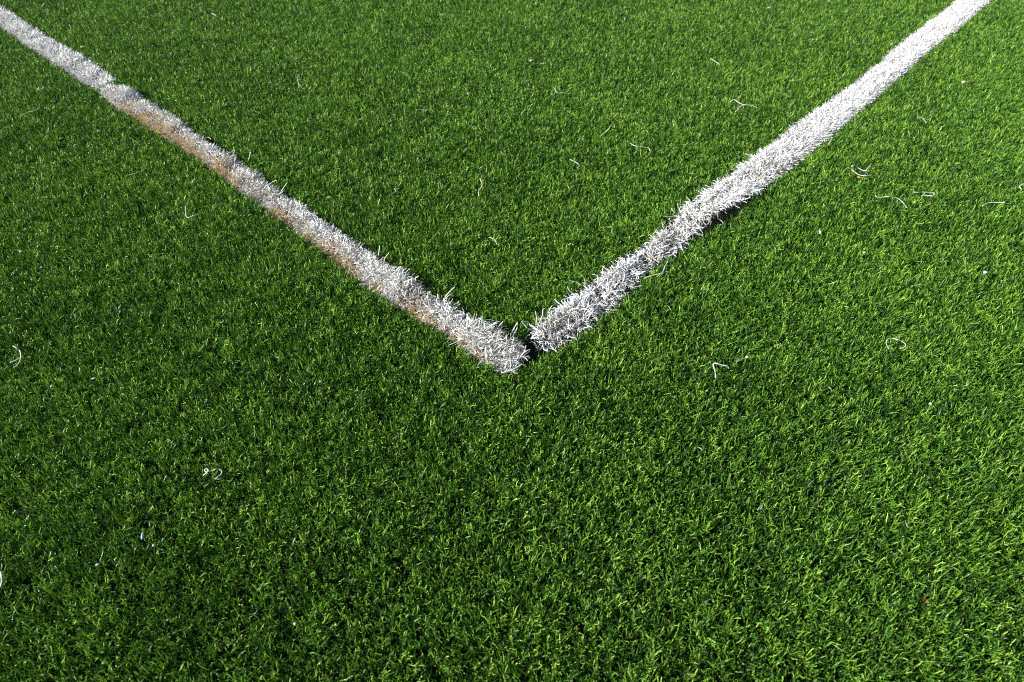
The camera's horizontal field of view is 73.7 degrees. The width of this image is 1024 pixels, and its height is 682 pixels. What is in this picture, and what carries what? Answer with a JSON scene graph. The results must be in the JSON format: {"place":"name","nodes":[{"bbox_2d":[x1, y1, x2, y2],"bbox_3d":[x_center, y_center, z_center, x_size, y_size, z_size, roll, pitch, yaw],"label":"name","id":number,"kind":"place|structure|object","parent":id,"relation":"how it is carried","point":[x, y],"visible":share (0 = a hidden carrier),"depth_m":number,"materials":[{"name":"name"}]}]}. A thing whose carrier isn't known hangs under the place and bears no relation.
{"place":"outdoors","nodes":[
{"label":"outdoors","id":0,"kind":"place"},
{"bbox_2d":[0,0,1023,681],"bbox_3d":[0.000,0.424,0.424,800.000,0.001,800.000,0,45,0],"label":"ground","id":1,"kind":"structure","parent":0,"point":[476,586],"depth_m":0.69,"materials":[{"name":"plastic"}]},
{"bbox_2d":[10,346,20,367],"bbox_3d":[-0.586,0.017,0.808,0.013,0.005,0.047,-18,48,-17],"label":"loose fibre","id":2,"kind":"object","parent":1,"relation":"on","point":[18,358],"visible":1,"depth_m":0.80,"materials":[{"name":"white plastic"}]},
{"bbox_2d":[0,4,117,90],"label":"white line strip","id":3,"kind":"object","parent":1,"relation":"on","point":[47,47],"visible":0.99,"depth_m":1.45,"materials":[{"name":"white plastic"}]},
{"bbox_2d":[203,468,221,479],"bbox_3d":[-0.302,0.133,0.688,0.019,0.006,0.015,0,45,0],"label":"loose fibre","id":4,"kind":"object","parent":1,"relation":"on","point":[212,470],"visible":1,"depth_m":0.69,"materials":[{"name":"white plastic"}]},
{"bbox_2d":[98,83,530,375],"bbox_3d":[-0.385,-0.238,1.059,1.092,0.038,0.085,33,54,29],"label":"white line strip","id":5,"kind":"object","parent":1,"relation":"on","point":[482,341],"visible":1,"depth_m":0.96,"materials":[{"name":"white plastic"}]},
{"bbox_2d":[3,0,992,373],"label":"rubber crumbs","id":6,"kind":"object","parent":1,"relation":"on","point":[595,286],"visible":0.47,"depth_m":0.99,"materials":[{"name":"black rubber"}]},
{"bbox_2d":[713,363,728,377],"bbox_3d":[0.243,0.033,0.792,0.020,0.006,0.023,0,45,0],"label":"loose fibre","id":7,"kind":"object","parent":1,"relation":"on","point":[719,364],"visible":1,"depth_m":0.79,"materials":[{"name":"white plastic"}]},
{"bbox_2d":[522,0,990,351],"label":"white line strip","id":8,"kind":"object","parent":1,"relation":"on","point":[823,122],"visible":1,"depth_m":1.08,"materials":[{"name":"white plastic"}]},
{"bbox_2d":[886,338,905,348],"bbox_3d":[0.461,0.003,0.821,0.025,0.005,0.022,0,45,0],"label":"loose fibre","id":9,"kind":"object","parent":1,"relation":"on","point":[896,339],"visible":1,"depth_m":0.82,"materials":[{"name":"white plastic"}]}
]}

